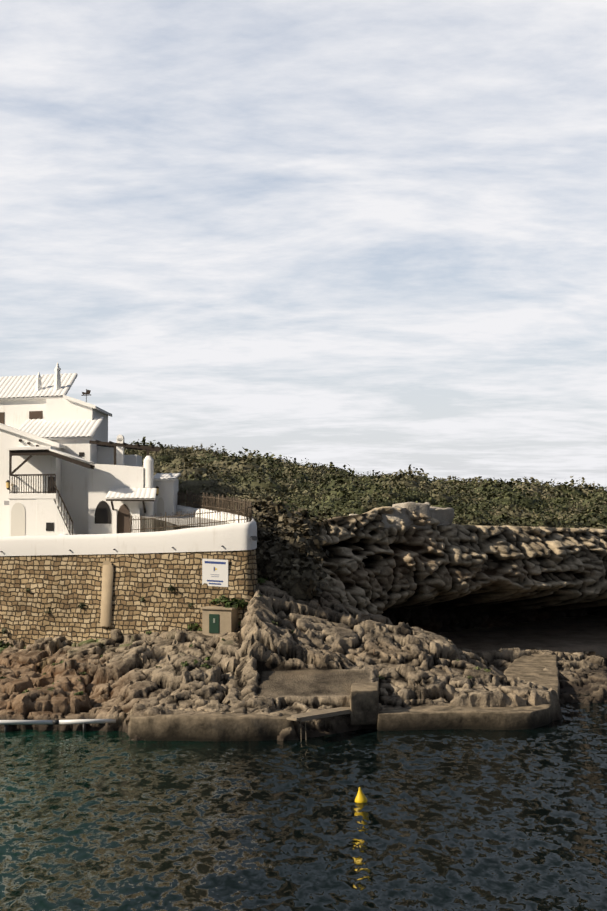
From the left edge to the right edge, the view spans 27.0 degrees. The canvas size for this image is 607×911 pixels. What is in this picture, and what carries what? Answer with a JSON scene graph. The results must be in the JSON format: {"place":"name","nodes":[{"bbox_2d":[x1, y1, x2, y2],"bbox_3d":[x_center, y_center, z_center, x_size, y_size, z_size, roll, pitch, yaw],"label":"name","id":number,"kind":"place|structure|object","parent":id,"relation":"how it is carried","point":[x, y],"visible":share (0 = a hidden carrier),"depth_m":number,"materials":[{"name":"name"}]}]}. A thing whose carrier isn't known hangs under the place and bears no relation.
{"place":"outdoors","nodes":[
{"label":"outdoors","id":0,"kind":"place"},
{"bbox_2d":[140,514,227,525],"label":"ramp paving","id":1,"kind":"structure","parent":0,"point":[182,520],"depth_m":61.57,"materials":[{"name":"concrete"}]},
{"bbox_2d":[159,462,388,513],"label":"hill","id":2,"kind":"structure","parent":0,"point":[224,497],"depth_m":73.35,"materials":[{"name":"green plant"}]},
{"bbox_2d":[124,437,606,528],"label":"hill shrubs","id":3,"kind":"object","parent":2,"relation":"on","point":[250,476],"visible":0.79,"depth_m":88.37,"materials":[{"name":"green plant"}]},
{"bbox_2d":[0,691,606,910],"bbox_3d":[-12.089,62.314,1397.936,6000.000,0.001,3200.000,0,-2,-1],"label":"sea","id":4,"kind":"structure","parent":0,"point":[471,820],"depth_m":34.17,"materials":[{"name":"liquid"}]},
{"bbox_2d":[0,719,115,731],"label":"floating dock","id":5,"kind":"object","parent":4,"relation":"in","point":[6,723],"visible":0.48,"depth_m":47.60,"materials":[{"name":"white"}]},
{"bbox_2d":[0,580,606,740],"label":"shore rock","id":6,"kind":"object","parent":4,"relation":"in","point":[322,656],"visible":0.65,"depth_m":52.09,"materials":[{"name":"stone"}]},
{"bbox_2d":[0,549,257,648],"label":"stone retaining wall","id":7,"kind":"structure","parent":6,"relation":"on","point":[62,587],"depth_m":58.31,"materials":[{"name":"beige stone"}]},
{"bbox_2d":[2,585,194,633],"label":"wall plants","id":8,"kind":"object","parent":7,"relation":"attached to","point":[142,599],"depth_m":57.65,"materials":[{"name":"green plant"}]},
{"bbox_2d":[100,560,113,626],"bbox_3d":[-9.101,6.354,58.351,0.600,3.019,0.310,-1,-2,24],"label":"pipe","id":9,"kind":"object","parent":7,"relation":"attached to","point":[106,593],"depth_m":58.28,"materials":[{"name":"beige plastic"}]},
{"bbox_2d":[0,505,256,555],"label":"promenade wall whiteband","id":10,"kind":"object","parent":7,"relation":"on","point":[234,536],"visible":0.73,"depth_m":58.15,"materials":[{"name":"white paint"}]},
{"bbox_2d":[0,536,256,551],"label":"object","id":11,"kind":"object","parent":10,"relation":"attached to","point":[253,538],"visible":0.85,"depth_m":55.70,"materials":[{"name":"grey"}]},
{"bbox_2d":[130,491,251,532],"bbox_3d":[-5.206,2.667,62.134,5.654,2.189,12.062,0,-2,-1],"label":"fence","id":12,"kind":"object","parent":10,"relation":"on","point":[248,508],"visible":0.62,"depth_m":57.45,"materials":[{"name":"brown metal"}]},
{"bbox_2d":[177,490,245,516],"bbox_3d":[-5.582,2.290,65.038,0.460,1.627,12.680,1,-3,-28],"label":"fence","id":13,"kind":"object","parent":10,"relation":"on","point":[203,506],"visible":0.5,"depth_m":63.71,"materials":[{"name":"brown wood"}]},
{"bbox_2d":[202,559,227,586],"bbox_3d":[-3.928,5.218,56.281,1.280,1.238,0.036,-1,-2,22],"label":"harbour sign","id":14,"kind":"object","parent":7,"relation":"attached to","point":[214,572],"visible":0.98,"depth_m":56.27,"materials":[{"name":"white"}]},
{"bbox_2d":[0,577,267,652],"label":"shrubs","id":15,"kind":"object","parent":6,"relation":"on","point":[234,601],"visible":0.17,"depth_m":55.85,"materials":[{"name":"green plant"}]},
{"bbox_2d":[129,707,296,741],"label":"quay block","id":16,"kind":"structure","parent":6,"relation":"on","point":[217,726],"depth_m":45.80,"materials":[{"name":"concrete"}]},
{"bbox_2d":[287,703,385,740],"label":"plank bridge","id":17,"kind":"structure","parent":16,"relation":"on","point":[314,715],"depth_m":46.45,"materials":[{"name":"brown wood"}]},
{"bbox_2d":[200,606,239,635],"bbox_3d":[-3.625,7.486,55.702,1.520,1.631,1.070,-1,-2,21],"label":"service box","id":18,"kind":"object","parent":6,"relation":"on","point":[218,619],"visible":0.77,"depth_m":55.28,"materials":[{"name":"concrete"}]},
{"bbox_2d":[0,595,490,694],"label":"rock plants","id":19,"kind":"object","parent":6,"relation":"on","point":[185,663],"visible":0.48,"depth_m":52.59,"materials":[{"name":"green plant"}]},
{"bbox_2d":[252,496,332,598],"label":"slope shrubs","id":20,"kind":"object","parent":6,"relation":"on","point":[290,554],"visible":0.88,"depth_m":59.39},
{"bbox_2d":[350,678,378,725],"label":"concrete block","id":21,"kind":"structure","parent":6,"relation":"on","point":[364,705],"depth_m":47.86,"materials":[{"name":"concrete"}]},
{"bbox_2d":[377,654,559,730],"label":"quay walkway","id":22,"kind":"structure","parent":6,"relation":"on","point":[523,667],"depth_m":48.22,"materials":[{"name":"concrete"}]},
{"bbox_2d":[355,787,367,802],"bbox_3d":[1.648,9.850,36.463,0.380,0.610,0.380,-7,2,-1],"label":"buoy","id":23,"kind":"object","parent":4,"relation":"on","point":[360,797],"visible":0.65,"depth_m":36.36,"materials":[{"name":"yellow plastic"}]},
{"bbox_2d":[0,0,606,489],"label":"sky","id":24,"kind":"structure","parent":0,"point":[367,236],"materials":[{"name":"white"}]},
{"bbox_2d":[261,506,606,631],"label":"cliff rock","id":25,"kind":"object","parent":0,"point":[452,577],"visible":0.44,"depth_m":68.57,"materials":[{"name":"stone"}]},
{"bbox_2d":[374,506,410,531],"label":"cliff boulder","id":26,"kind":"object","parent":25,"relation":"on","point":[397,515],"visible":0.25,"depth_m":66.57,"materials":[{"name":"grey stone"}]},
{"bbox_2d":[392,502,431,529],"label":"cliff boulder","id":27,"kind":"object","parent":25,"relation":"on","point":[418,508],"visible":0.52,"depth_m":67.06,"materials":[{"name":"grey stone"}]},
{"bbox_2d":[252,496,606,528],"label":"clifftop shrubs","id":28,"kind":"object","parent":25,"relation":"on","point":[503,519],"visible":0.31,"depth_m":71.75,"materials":[{"name":"green plant"}]},
{"bbox_2d":[429,506,453,525],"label":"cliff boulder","id":29,"kind":"object","parent":25,"relation":"on","point":[444,516],"visible":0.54,"depth_m":68.08,"materials":[{"name":"grey stone"}]},
{"bbox_2d":[433,614,606,657],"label":"cave floor","id":30,"kind":"structure","parent":0,"point":[587,632],"depth_m":73.52,"materials":[{"name":"grey stone"}]},
{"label":"terrace paving","id":31,"kind":"structure","parent":0,"visible":0},
{"bbox_2d":[0,362,178,536],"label":"house walls","id":32,"kind":"structure","parent":31,"relation":"on","point":[83,491],"depth_m":66.48,"materials":[{"name":"white paint"}]},
{"bbox_2d":[0,411,163,535],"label":"house openings","id":33,"kind":"object","parent":32,"relation":"in","point":[102,513],"visible":0.65,"depth_m":65.05,"materials":[{"name":"brown wood"}]},
{"bbox_2d":[6,389,160,534],"bbox_3d":[-11.974,0.236,68.478,9.314,8.320,11.756,0,-2,-1],"label":"house woodwork","id":34,"kind":"object","parent":32,"relation":"attached to","point":[29,453],"visible":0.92,"depth_m":64.82,"materials":[{"name":"wood"}]},
{"bbox_2d":[0,373,180,499],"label":"house tiled roofs","id":35,"kind":"structure","parent":32,"relation":"on","point":[17,388],"depth_m":70.19,"materials":[{"name":"white tile"}]}
]}

